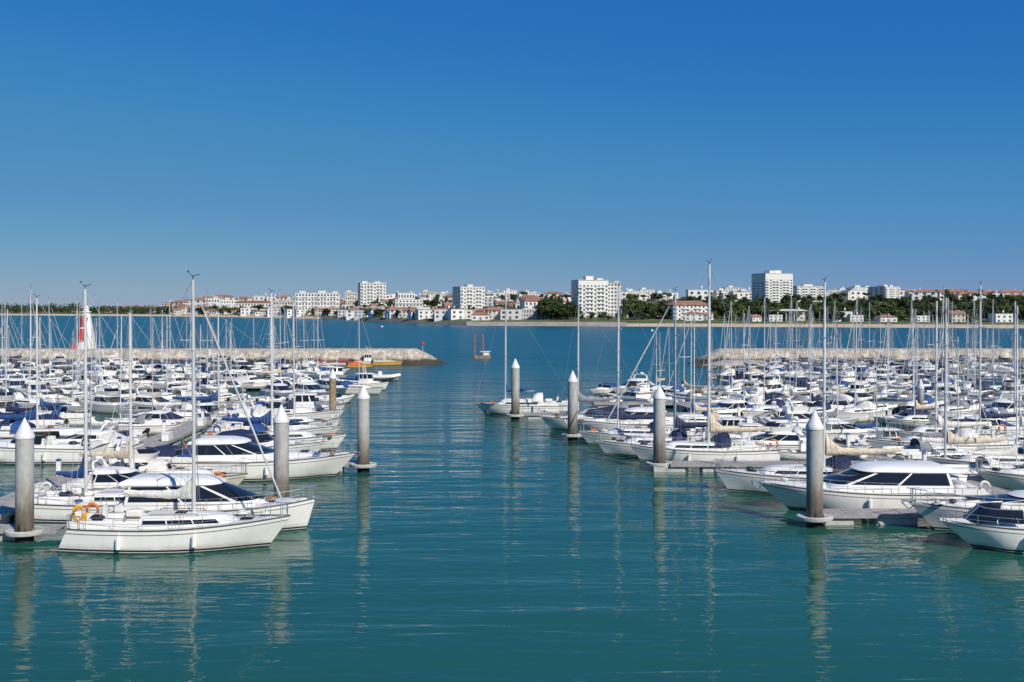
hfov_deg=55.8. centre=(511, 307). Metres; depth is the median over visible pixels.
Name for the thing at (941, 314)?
leafy tree
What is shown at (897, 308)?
leafy tree
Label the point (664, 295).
apartment block
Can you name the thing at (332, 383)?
mooring pile
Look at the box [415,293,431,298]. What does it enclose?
house
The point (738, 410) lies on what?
service pedestal
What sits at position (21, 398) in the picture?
sailing yacht
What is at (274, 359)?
sailing yacht
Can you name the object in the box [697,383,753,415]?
motor cruiser
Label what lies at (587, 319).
terrain
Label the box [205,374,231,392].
fishing boat
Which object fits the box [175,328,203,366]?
sailing yacht
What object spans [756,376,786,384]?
sports boat
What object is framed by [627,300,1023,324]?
terrain
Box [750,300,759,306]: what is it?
leafy tree
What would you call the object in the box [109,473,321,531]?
motor cruiser
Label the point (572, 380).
mooring pile
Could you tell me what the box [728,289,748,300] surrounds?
house
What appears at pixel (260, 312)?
house
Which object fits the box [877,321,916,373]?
sailing yacht
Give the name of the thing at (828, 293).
house
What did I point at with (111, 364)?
motor cruiser
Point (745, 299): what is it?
evergreen oak
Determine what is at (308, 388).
motor cruiser
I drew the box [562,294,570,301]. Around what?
house
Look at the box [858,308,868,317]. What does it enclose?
leafy tree
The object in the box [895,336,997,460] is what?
sailing yacht
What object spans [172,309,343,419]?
sailing yacht
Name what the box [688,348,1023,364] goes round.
breakwater
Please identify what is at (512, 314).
house
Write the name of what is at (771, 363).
motor cruiser
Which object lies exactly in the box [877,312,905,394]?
sailing yacht
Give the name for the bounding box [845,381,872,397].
fishing boat
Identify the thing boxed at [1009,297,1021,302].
umbrella pine
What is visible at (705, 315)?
house
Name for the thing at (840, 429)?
motor cruiser
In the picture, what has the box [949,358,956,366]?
fishing boat
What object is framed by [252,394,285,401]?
sports boat
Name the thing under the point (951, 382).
sailing yacht
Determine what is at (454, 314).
house
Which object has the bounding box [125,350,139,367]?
fishing boat
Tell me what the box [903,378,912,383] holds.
sports boat
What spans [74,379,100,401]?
fishing boat
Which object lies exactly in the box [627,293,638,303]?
leafy tree
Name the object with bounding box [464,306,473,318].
house
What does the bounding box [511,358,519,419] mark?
mooring pile
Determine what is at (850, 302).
umbrella pine
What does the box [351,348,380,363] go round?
fishing boat
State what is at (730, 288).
apartment block
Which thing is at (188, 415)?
sailing yacht
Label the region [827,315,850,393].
sailing yacht
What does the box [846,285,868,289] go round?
apartment block
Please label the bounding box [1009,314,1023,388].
sailing yacht
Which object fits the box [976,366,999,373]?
sports boat
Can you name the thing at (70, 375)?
sports boat
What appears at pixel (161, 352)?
sailing yacht
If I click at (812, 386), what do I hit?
cross pontoon
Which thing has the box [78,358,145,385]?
motor cruiser
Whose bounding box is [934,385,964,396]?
sports boat
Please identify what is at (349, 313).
house
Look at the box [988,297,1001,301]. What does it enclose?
evergreen oak
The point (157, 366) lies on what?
sailing yacht
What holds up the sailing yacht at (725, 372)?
on the water
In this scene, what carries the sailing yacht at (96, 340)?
on the water
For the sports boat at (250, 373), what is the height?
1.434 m
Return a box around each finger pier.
[0,524,66,540]
[166,460,376,470]
[506,412,696,418]
[562,433,710,436]
[646,461,865,471]
[796,508,923,524]
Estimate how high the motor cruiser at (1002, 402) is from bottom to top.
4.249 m
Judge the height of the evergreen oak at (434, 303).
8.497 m
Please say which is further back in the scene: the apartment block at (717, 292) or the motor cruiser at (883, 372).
the apartment block at (717, 292)
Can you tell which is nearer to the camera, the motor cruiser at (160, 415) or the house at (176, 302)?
the motor cruiser at (160, 415)
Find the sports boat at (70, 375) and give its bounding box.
[64,371,80,380]
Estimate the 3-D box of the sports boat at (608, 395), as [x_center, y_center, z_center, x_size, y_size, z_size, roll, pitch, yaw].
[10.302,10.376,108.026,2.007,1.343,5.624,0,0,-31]
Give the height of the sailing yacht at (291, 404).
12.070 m
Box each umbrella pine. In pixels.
[621,299,636,303]
[634,300,646,303]
[844,300,857,306]
[1001,295,1016,304]
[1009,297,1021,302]
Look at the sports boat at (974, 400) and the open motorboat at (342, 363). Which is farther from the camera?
the open motorboat at (342, 363)
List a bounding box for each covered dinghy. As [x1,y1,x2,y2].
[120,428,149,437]
[818,389,840,396]
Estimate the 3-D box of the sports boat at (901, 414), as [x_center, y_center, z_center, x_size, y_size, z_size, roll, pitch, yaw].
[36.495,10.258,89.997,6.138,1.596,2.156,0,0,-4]
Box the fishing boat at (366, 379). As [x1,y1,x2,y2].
[339,363,388,389]
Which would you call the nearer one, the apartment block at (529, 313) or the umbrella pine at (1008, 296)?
the apartment block at (529, 313)
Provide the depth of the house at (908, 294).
862.05 m
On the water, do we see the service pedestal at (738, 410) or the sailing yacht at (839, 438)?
the sailing yacht at (839, 438)
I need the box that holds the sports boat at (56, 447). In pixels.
[0,431,109,464]
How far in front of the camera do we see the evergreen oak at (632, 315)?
597.75 m
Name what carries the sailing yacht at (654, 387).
on the water
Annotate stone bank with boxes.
[467,322,626,325]
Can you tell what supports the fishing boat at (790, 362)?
on the water
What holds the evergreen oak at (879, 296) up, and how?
on the terrain at (719, 320)
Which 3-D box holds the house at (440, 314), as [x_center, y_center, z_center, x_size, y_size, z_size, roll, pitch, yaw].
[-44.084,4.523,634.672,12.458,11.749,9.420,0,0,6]
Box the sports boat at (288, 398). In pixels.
[282,392,324,401]
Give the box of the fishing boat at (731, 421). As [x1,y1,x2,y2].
[695,405,765,433]
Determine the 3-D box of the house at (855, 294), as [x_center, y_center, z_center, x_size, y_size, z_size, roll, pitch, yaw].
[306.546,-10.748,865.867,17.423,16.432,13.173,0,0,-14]
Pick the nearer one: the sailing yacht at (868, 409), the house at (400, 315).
the sailing yacht at (868, 409)
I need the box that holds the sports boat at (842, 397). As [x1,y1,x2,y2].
[828,394,853,401]
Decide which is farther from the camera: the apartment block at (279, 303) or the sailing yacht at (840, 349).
the apartment block at (279, 303)
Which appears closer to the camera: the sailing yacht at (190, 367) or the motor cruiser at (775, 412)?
the motor cruiser at (775, 412)
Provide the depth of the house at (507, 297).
947.21 m
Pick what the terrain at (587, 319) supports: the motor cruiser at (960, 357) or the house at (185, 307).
the house at (185, 307)
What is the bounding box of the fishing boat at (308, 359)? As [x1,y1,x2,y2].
[290,352,319,366]
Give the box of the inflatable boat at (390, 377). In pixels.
[360,367,400,380]
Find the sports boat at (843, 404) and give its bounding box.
[829,400,853,408]
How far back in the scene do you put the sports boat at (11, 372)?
144.23 m
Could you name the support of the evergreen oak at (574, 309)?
on the terrain at (587, 319)
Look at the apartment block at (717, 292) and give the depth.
880.16 m
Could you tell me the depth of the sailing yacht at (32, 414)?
73.17 m
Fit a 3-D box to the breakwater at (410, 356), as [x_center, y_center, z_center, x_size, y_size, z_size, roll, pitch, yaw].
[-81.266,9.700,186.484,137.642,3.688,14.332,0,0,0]
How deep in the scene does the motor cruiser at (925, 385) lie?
115.97 m
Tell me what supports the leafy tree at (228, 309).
on the terrain at (587, 319)
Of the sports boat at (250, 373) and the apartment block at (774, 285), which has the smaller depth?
the sports boat at (250, 373)
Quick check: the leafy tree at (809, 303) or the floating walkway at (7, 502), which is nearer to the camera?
the floating walkway at (7, 502)
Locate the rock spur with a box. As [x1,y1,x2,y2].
[695,360,767,368]
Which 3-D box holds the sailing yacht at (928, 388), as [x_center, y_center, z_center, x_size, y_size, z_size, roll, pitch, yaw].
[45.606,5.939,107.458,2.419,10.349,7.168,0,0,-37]
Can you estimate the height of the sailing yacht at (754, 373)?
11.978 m
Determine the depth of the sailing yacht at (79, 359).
163.47 m
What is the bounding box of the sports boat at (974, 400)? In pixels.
[947,394,982,401]
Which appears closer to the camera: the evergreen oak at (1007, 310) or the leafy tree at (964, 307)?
the evergreen oak at (1007, 310)
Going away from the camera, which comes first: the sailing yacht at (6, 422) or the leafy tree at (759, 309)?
the sailing yacht at (6, 422)
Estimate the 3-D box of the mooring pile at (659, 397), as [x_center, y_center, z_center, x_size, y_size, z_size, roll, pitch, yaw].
[9.782,8.695,64.180,0.870,7.210,0.870,0,0,-31]
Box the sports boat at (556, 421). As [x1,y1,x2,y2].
[539,406,626,430]
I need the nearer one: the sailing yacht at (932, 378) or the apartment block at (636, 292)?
the sailing yacht at (932, 378)
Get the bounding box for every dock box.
[34,482,48,496]
[161,431,172,440]
[196,417,206,425]
[741,416,752,422]
[851,446,867,457]
[949,473,966,481]
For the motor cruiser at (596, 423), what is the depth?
80.74 m
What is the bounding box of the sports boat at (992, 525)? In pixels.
[937,501,1023,553]
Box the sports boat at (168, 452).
[154,444,184,459]
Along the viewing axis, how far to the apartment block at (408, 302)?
769.88 m
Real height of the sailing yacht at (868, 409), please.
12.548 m
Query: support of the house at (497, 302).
on the terrain at (587, 319)
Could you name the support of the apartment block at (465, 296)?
on the terrain at (587, 319)
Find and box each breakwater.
[0,348,446,364]
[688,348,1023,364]
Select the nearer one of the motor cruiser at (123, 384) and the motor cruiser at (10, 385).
the motor cruiser at (123, 384)
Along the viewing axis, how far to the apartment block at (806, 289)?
830.07 m
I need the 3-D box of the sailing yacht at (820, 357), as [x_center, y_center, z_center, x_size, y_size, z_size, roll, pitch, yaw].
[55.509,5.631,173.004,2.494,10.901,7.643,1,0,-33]
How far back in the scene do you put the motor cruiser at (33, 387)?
115.04 m
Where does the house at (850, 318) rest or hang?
on the terrain at (719, 320)
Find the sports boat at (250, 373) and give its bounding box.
[239,372,257,376]
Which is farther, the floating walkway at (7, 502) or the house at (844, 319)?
the house at (844, 319)
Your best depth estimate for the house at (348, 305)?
988.43 m
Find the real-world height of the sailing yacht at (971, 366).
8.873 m
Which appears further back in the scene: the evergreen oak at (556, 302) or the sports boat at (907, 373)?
the evergreen oak at (556, 302)
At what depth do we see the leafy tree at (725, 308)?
611.57 m
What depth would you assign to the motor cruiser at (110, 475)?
54.31 m
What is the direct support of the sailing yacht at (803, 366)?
on the water
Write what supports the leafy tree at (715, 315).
on the terrain at (719, 320)
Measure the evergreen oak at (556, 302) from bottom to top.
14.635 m
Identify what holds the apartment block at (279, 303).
on the terrain at (587, 319)
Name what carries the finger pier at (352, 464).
on the water
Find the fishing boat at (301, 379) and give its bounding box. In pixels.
[290,366,317,385]
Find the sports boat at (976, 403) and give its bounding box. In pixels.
[941,400,985,407]
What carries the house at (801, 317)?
on the terrain at (719, 320)
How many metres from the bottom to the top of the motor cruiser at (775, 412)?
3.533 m
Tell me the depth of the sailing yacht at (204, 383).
121.19 m
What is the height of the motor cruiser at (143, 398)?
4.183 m
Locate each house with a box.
[170,300,188,304]
[174,308,183,314]
[180,305,197,308]
[189,297,205,305]
[209,309,220,315]
[215,294,233,298]
[231,310,238,314]
[234,296,253,299]
[241,305,256,315]
[254,293,270,299]
[255,310,266,315]
[269,305,283,315]
[276,295,290,299]
[285,306,294,317]
[295,309,307,316]
[320,307,336,315]
[338,307,349,316]
[342,302,355,307]
[346,307,361,319]
[354,310,365,319]
[368,308,378,318]
[372,309,384,317]
[379,299,391,305]
[385,306,397,318]
[389,306,405,317]
[398,309,402,317]
[402,308,414,317]
[407,308,422,319]
[414,304,430,308]
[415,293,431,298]
[415,307,431,319]
[420,295,433,305]
[432,308,449,319]
[434,306,449,321]
[442,293,452,300]
[442,302,452,308]
[448,305,463,319]
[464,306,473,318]
[471,311,489,319]
[476,308,495,318]
[485,289,503,300]
[485,295,500,305]
[487,306,503,318]
[493,300,507,304]
[500,305,521,319]
[504,291,512,300]
[517,294,537,301]
[543,291,563,296]
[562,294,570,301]
[620,307,629,316]
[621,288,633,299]
[640,290,645,300]
[665,290,677,299]
[685,311,702,320]
[686,286,707,299]
[700,312,713,319]
[710,290,714,297]
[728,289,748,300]
[747,314,761,320]
[768,312,782,320]
[785,307,804,320]
[826,289,839,297]
[830,308,852,321]
[840,289,852,299]
[841,287,866,299]
[847,312,862,321]
[874,314,896,321]
[904,289,914,297]
[912,288,936,299]
[913,313,929,321]
[936,289,955,299]
[947,310,965,321]
[953,289,963,293]
[953,291,969,299]
[966,291,986,300]
[988,310,1012,321]
[998,289,1023,295]
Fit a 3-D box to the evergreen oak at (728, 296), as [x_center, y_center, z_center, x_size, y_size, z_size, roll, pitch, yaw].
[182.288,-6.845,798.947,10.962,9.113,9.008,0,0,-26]
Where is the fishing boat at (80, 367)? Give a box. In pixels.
[62,361,90,373]
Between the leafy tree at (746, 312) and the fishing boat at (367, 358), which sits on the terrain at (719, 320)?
the leafy tree at (746, 312)
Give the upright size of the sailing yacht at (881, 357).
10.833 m
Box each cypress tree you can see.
[565,299,571,317]
[621,300,626,316]
[647,302,651,319]
[804,302,808,320]
[923,301,930,318]
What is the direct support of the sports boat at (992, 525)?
on the water
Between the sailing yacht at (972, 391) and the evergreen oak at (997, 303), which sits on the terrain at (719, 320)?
the evergreen oak at (997, 303)
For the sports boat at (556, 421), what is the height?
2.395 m
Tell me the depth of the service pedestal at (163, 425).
78.94 m
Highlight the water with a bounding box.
[0,315,1023,681]
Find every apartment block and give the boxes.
[205,297,222,308]
[221,298,238,313]
[235,300,269,314]
[270,299,294,307]
[295,291,339,313]
[345,290,357,303]
[358,281,385,306]
[393,299,422,307]
[396,292,414,298]
[421,290,437,295]
[453,284,484,309]
[501,288,516,294]
[517,290,536,294]
[519,297,557,307]
[522,309,536,319]
[537,312,550,318]
[571,276,607,316]
[608,281,621,315]
[627,289,639,299]
[638,288,654,300]
[653,291,670,300]
[664,301,707,319]
[715,288,726,299]
[723,286,740,292]
[737,289,751,300]
[752,270,792,301]
[793,284,823,301]
[826,288,844,291]
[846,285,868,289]
[868,285,900,301]
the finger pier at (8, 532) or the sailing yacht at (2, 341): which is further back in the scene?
the sailing yacht at (2, 341)
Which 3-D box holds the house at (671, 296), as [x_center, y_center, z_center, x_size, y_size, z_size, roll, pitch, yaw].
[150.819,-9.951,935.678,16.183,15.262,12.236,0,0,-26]
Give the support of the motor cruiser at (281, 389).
on the water
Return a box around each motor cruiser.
[0,386,26,411]
[3,362,26,391]
[18,361,38,377]
[18,375,52,394]
[34,395,70,412]
[50,353,69,369]
[50,375,78,392]
[54,441,142,490]
[61,402,143,450]
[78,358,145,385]
[79,373,136,413]
[80,353,112,376]
[81,365,163,401]
[88,427,212,473]
[105,393,190,423]
[108,354,127,367]
[108,362,145,382]
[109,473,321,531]
[132,358,150,378]
[132,373,180,409]
[150,362,189,385]
[168,435,360,480]
[171,379,219,411]
[178,367,215,385]
[189,354,211,369]
[191,377,346,438]
[209,353,233,370]
[211,360,243,393]
[231,349,253,369]
[235,367,260,385]
[259,375,295,396]
[291,371,328,395]
[315,367,348,394]
[319,362,349,373]
[563,407,695,430]
[607,371,665,405]
[612,366,655,393]
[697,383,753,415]
[718,370,784,401]
[732,401,805,448]
[751,460,990,510]
[752,390,832,420]
[758,371,789,392]
[758,387,859,424]
[759,358,787,372]
[765,351,784,369]
[767,376,809,400]
[783,370,818,385]
[802,412,875,440]
[812,361,870,384]
[846,361,872,371]
[854,367,886,385]
[875,364,893,377]
[877,365,911,385]
[891,355,941,372]
[894,350,921,363]
[901,487,1023,531]
[908,372,934,396]
[915,363,940,378]
[921,393,1023,435]
[941,353,988,366]
[969,458,1023,490]
[977,380,1023,413]
[995,367,1023,398]
[1012,360,1023,371]
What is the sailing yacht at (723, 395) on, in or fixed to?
on the water
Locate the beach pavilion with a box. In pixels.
[769,309,807,320]
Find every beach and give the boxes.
[0,314,319,318]
[627,323,1023,327]
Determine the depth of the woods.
1355.40 m
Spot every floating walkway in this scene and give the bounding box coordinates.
[0,404,249,523]
[677,404,1010,493]
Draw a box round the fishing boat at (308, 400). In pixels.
[290,381,345,409]
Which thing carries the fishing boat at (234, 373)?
on the water
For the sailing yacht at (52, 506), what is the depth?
49.30 m
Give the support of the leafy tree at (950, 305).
on the terrain at (719, 320)
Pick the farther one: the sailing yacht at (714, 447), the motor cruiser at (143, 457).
the sailing yacht at (714, 447)
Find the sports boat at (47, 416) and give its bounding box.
[39,413,68,421]
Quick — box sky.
[0,0,1023,308]
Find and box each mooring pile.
[14,418,34,542]
[273,404,289,496]
[329,368,336,409]
[357,384,369,472]
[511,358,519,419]
[567,370,577,440]
[653,384,665,462]
[805,410,823,527]
[917,378,923,410]
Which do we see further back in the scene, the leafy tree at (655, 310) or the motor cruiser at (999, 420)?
the leafy tree at (655, 310)
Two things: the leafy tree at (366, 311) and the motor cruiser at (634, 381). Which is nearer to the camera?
the motor cruiser at (634, 381)
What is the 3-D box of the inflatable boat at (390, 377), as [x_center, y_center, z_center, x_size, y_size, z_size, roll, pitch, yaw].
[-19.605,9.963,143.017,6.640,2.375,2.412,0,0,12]
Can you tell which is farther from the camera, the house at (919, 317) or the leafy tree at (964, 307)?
the leafy tree at (964, 307)
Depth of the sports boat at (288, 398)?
107.86 m
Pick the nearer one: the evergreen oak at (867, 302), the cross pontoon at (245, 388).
the cross pontoon at (245, 388)
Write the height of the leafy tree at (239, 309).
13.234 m
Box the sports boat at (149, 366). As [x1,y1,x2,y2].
[141,361,160,367]
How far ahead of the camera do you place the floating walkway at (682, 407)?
66.14 m
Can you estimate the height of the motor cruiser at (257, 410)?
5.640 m
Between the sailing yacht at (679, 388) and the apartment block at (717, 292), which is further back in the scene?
the apartment block at (717, 292)
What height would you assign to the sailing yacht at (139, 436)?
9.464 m
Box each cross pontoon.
[2,386,292,390]
[40,374,256,377]
[57,402,337,404]
[593,402,992,407]
[666,386,989,390]
[705,374,1013,377]
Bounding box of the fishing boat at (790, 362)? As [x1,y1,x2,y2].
[787,355,801,368]
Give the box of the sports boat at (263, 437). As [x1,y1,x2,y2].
[207,429,327,451]
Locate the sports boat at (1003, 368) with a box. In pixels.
[996,366,1021,373]
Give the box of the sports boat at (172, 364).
[164,362,176,366]
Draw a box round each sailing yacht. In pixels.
[0,294,128,439]
[0,302,68,426]
[0,303,11,368]
[0,305,28,382]
[0,309,19,360]
[0,327,20,368]
[0,329,35,412]
[0,332,53,427]
[1,281,202,522]
[1,302,53,371]
[2,305,38,366]
[7,290,48,407]
[12,317,94,425]
[14,301,73,383]
[23,329,50,364]
[32,321,64,371]
[34,301,102,401]
[34,329,47,367]
[37,271,292,553]
[56,332,83,412]
[62,335,146,441]
[67,315,83,390]
[70,301,83,369]
[79,307,249,485]
[81,310,108,391]
[87,308,180,434]
[87,315,107,362]
[87,322,101,378]
[93,302,125,365]
[93,330,104,364]
[114,313,146,370]
[119,318,200,419]
[121,312,139,388]
[122,308,164,373]
[127,318,184,400]
[133,314,180,388]
[143,295,187,372]
[153,323,167,367]
[162,313,215,400]
[167,306,203,371]
[168,296,195,378]
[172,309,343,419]
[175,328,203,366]
[176,323,213,415]
[189,288,346,450]
[195,307,215,392]
[196,291,216,377]
[198,324,243,401]
[201,323,215,363]
[203,297,339,428]
[214,327,237,373]
[217,318,236,378]
[231,308,268,373]
[242,295,301,390]
[251,311,282,368]
[254,329,285,373]
[257,311,281,377]
[275,304,290,371]
[278,304,304,377]
[291,301,312,369]
[298,321,324,371]
[300,293,328,379]
[335,312,383,394]
[473,289,583,414]
[558,292,652,415]
[579,285,710,445]
[595,287,731,456]
[629,259,792,461]
[647,328,672,391]
[648,327,687,407]
[659,323,690,392]
[664,303,723,401]
[665,304,745,422]
[665,313,735,416]
[697,326,741,399]
[715,276,902,494]
[716,309,739,380]
[718,302,747,393]
[719,316,758,385]
[720,327,738,388]
[725,313,769,406]
[730,310,768,373]
[738,309,766,379]
[741,298,791,416]
[744,329,759,383]
[762,317,782,376]
[766,312,798,368]
[768,321,791,386]
[773,310,815,404]
[782,294,808,376]
[783,304,821,396]
[790,307,836,388]
[791,324,813,368]
[792,307,843,417]
[792,330,866,426]
[803,330,826,371]
[805,314,828,377]
[805,315,832,366]
[811,307,854,373]
[826,304,846,367]
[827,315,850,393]
[832,329,850,365]
[834,351,903,443]
[835,300,891,421]
[845,310,886,368]
[848,321,859,365]
[849,298,898,371]
[853,315,875,391]
[862,344,898,412]
[866,296,1023,450]
[866,315,917,401]
[870,316,902,365]
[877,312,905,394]
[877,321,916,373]
[879,322,901,391]
[880,322,985,458]
[886,331,948,427]
[887,281,1018,436]
[894,321,953,402]
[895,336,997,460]
[897,308,947,413]
[902,299,919,367]
[904,314,955,383]
[906,304,932,390]
[918,312,960,372]
[922,292,1023,463]
[927,297,1023,428]
[927,323,939,366]
[929,294,984,416]
[930,290,959,391]
[937,301,986,373]
[939,325,955,364]
[940,327,972,385]
[942,297,1023,483]
[954,322,1012,401]
[960,318,973,389]
[962,298,995,394]
[965,306,1021,385]
[968,331,978,368]
[972,319,1003,366]
[981,325,997,377]
[984,327,1023,441]
[986,335,1001,390]
[988,321,999,367]
[996,327,1013,366]
[1008,328,1013,366]
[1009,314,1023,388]
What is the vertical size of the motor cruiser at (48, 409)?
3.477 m
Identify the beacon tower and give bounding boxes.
[70,305,95,348]
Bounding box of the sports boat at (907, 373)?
[892,369,912,378]
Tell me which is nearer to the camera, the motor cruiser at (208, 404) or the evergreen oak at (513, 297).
the motor cruiser at (208, 404)
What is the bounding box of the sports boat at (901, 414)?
[872,409,934,424]
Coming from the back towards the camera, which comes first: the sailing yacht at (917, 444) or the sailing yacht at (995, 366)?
the sailing yacht at (995, 366)
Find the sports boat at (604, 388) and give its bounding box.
[590,382,616,394]
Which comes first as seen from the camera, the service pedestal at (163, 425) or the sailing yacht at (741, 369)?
the service pedestal at (163, 425)
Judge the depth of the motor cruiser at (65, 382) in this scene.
115.91 m
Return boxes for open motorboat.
[46,377,64,385]
[225,391,265,401]
[312,360,337,365]
[335,360,353,365]
[346,362,372,367]
[371,359,401,365]
[681,381,696,389]
[701,384,717,394]
[779,440,831,459]
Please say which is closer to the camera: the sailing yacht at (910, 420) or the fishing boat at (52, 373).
the sailing yacht at (910, 420)
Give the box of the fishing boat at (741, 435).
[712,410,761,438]
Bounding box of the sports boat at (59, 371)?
[55,368,76,373]
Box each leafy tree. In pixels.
[226,307,232,314]
[234,305,245,314]
[364,308,371,314]
[535,298,557,319]
[600,312,607,318]
[625,302,633,313]
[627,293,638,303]
[629,302,649,319]
[643,303,656,318]
[651,305,658,318]
[657,299,667,318]
[710,304,722,315]
[713,312,719,319]
[717,302,730,317]
[723,311,737,318]
[732,304,746,319]
[739,309,751,319]
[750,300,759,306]
[755,305,771,317]
[771,307,784,315]
[779,293,796,303]
[804,299,818,306]
[813,306,826,319]
[821,305,841,321]
[841,305,855,313]
[855,298,866,303]
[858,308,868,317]
[866,306,880,320]
[877,302,892,308]
[879,307,888,313]
[889,310,906,320]
[890,302,898,308]
[892,307,904,309]
[913,310,927,314]
[914,298,925,310]
[921,295,928,301]
[939,306,951,319]
[940,289,953,297]
[942,300,957,308]
[949,294,955,300]
[959,302,970,309]
[960,294,973,302]
[962,309,979,321]
[968,303,982,309]
[970,300,986,304]
[999,298,1009,307]
[1018,309,1023,319]
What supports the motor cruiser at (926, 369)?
on the water
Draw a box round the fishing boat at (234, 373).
[210,366,237,383]
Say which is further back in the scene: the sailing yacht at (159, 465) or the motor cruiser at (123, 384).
the motor cruiser at (123, 384)
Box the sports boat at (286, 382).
[267,380,290,388]
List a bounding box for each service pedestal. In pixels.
[55,458,60,475]
[117,436,120,450]
[162,420,165,431]
[201,406,203,416]
[737,405,740,415]
[846,433,850,446]
[921,452,926,459]
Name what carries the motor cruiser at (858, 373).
on the water
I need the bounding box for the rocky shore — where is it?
[321,317,466,325]
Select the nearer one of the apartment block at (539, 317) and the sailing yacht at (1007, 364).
the sailing yacht at (1007, 364)
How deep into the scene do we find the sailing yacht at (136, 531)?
42.96 m
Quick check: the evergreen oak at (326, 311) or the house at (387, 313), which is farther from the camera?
the evergreen oak at (326, 311)
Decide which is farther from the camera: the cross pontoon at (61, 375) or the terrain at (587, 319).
the terrain at (587, 319)
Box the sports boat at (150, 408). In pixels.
[125,405,155,413]
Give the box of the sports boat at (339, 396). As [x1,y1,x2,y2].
[316,392,354,404]
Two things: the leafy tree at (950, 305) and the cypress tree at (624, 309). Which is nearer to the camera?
the leafy tree at (950, 305)
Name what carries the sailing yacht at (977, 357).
on the water
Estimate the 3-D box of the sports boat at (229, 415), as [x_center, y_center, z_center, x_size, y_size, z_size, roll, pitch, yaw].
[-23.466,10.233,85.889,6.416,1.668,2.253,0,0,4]
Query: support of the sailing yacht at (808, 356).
on the water
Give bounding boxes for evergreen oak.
[322,308,330,313]
[373,308,383,317]
[431,300,440,306]
[510,294,516,300]
[537,309,548,319]
[553,300,560,318]
[555,303,572,319]
[569,304,581,318]
[628,306,644,319]
[653,293,663,300]
[658,308,669,318]
[684,295,694,300]
[701,295,712,302]
[710,297,724,307]
[714,304,729,318]
[726,294,737,300]
[729,300,743,308]
[741,296,750,302]
[743,301,753,308]
[746,309,757,316]
[760,297,770,305]
[761,308,773,317]
[769,301,781,308]
[792,294,801,301]
[799,295,808,304]
[806,294,815,300]
[816,295,822,301]
[822,295,835,302]
[823,303,840,307]
[828,292,842,297]
[834,297,844,302]
[837,312,844,319]
[854,303,865,309]
[861,299,878,308]
[868,295,876,301]
[875,294,883,300]
[896,297,910,309]
[905,308,913,319]
[909,300,920,308]
[929,297,939,304]
[930,309,938,321]
[950,297,964,308]
[977,304,991,321]
[983,305,998,318]
[984,300,1000,309]
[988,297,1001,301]
[1000,308,1016,316]
[1011,308,1022,318]
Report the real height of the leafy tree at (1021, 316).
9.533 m
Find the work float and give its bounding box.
[474,334,490,358]
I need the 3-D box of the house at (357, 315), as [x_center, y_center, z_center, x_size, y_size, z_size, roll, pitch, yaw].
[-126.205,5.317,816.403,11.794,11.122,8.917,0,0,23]
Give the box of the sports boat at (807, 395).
[801,393,830,401]
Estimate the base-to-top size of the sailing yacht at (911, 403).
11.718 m
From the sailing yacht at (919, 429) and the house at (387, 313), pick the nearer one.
the sailing yacht at (919, 429)
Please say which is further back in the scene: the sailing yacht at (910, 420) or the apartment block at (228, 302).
the apartment block at (228, 302)
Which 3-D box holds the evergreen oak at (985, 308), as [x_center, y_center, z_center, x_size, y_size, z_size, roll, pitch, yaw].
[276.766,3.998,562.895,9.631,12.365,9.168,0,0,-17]
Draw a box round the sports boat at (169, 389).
[162,384,181,392]
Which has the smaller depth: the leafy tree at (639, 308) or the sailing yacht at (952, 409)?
the sailing yacht at (952, 409)
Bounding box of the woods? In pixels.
[0,302,167,313]
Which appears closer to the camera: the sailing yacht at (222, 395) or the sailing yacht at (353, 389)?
the sailing yacht at (222, 395)
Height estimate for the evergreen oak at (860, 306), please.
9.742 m
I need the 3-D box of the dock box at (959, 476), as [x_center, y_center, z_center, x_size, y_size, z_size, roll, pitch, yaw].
[25.640,9.920,55.800,0.600,0.660,1.260,0,0,-10]
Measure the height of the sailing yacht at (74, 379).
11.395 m
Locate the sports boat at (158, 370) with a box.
[151,369,167,377]
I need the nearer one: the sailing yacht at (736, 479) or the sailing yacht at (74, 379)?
the sailing yacht at (736, 479)
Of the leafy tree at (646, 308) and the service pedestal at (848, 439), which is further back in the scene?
the leafy tree at (646, 308)
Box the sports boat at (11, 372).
[0,369,17,377]
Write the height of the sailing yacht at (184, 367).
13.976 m
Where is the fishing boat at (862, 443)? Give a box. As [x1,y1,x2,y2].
[843,414,900,447]
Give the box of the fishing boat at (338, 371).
[328,359,346,377]
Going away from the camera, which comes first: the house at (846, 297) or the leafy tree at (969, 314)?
the leafy tree at (969, 314)
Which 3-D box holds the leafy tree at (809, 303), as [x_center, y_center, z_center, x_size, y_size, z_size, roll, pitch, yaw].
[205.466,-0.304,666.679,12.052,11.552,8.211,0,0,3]
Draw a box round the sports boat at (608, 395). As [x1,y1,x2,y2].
[590,394,623,403]
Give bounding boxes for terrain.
[0,301,626,321]
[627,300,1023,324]
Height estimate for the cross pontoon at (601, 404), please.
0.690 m
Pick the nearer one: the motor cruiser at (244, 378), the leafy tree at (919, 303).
the motor cruiser at (244, 378)
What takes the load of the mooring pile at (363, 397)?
in the water
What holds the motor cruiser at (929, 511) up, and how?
on the water
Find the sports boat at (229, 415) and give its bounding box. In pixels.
[212,413,238,426]
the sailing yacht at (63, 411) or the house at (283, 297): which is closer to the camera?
the sailing yacht at (63, 411)
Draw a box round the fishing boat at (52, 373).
[41,369,57,377]
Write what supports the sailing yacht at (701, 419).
on the water
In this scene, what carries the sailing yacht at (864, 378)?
on the water
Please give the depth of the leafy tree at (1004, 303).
634.13 m
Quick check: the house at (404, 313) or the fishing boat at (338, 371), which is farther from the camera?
the house at (404, 313)
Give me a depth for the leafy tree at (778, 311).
569.64 m

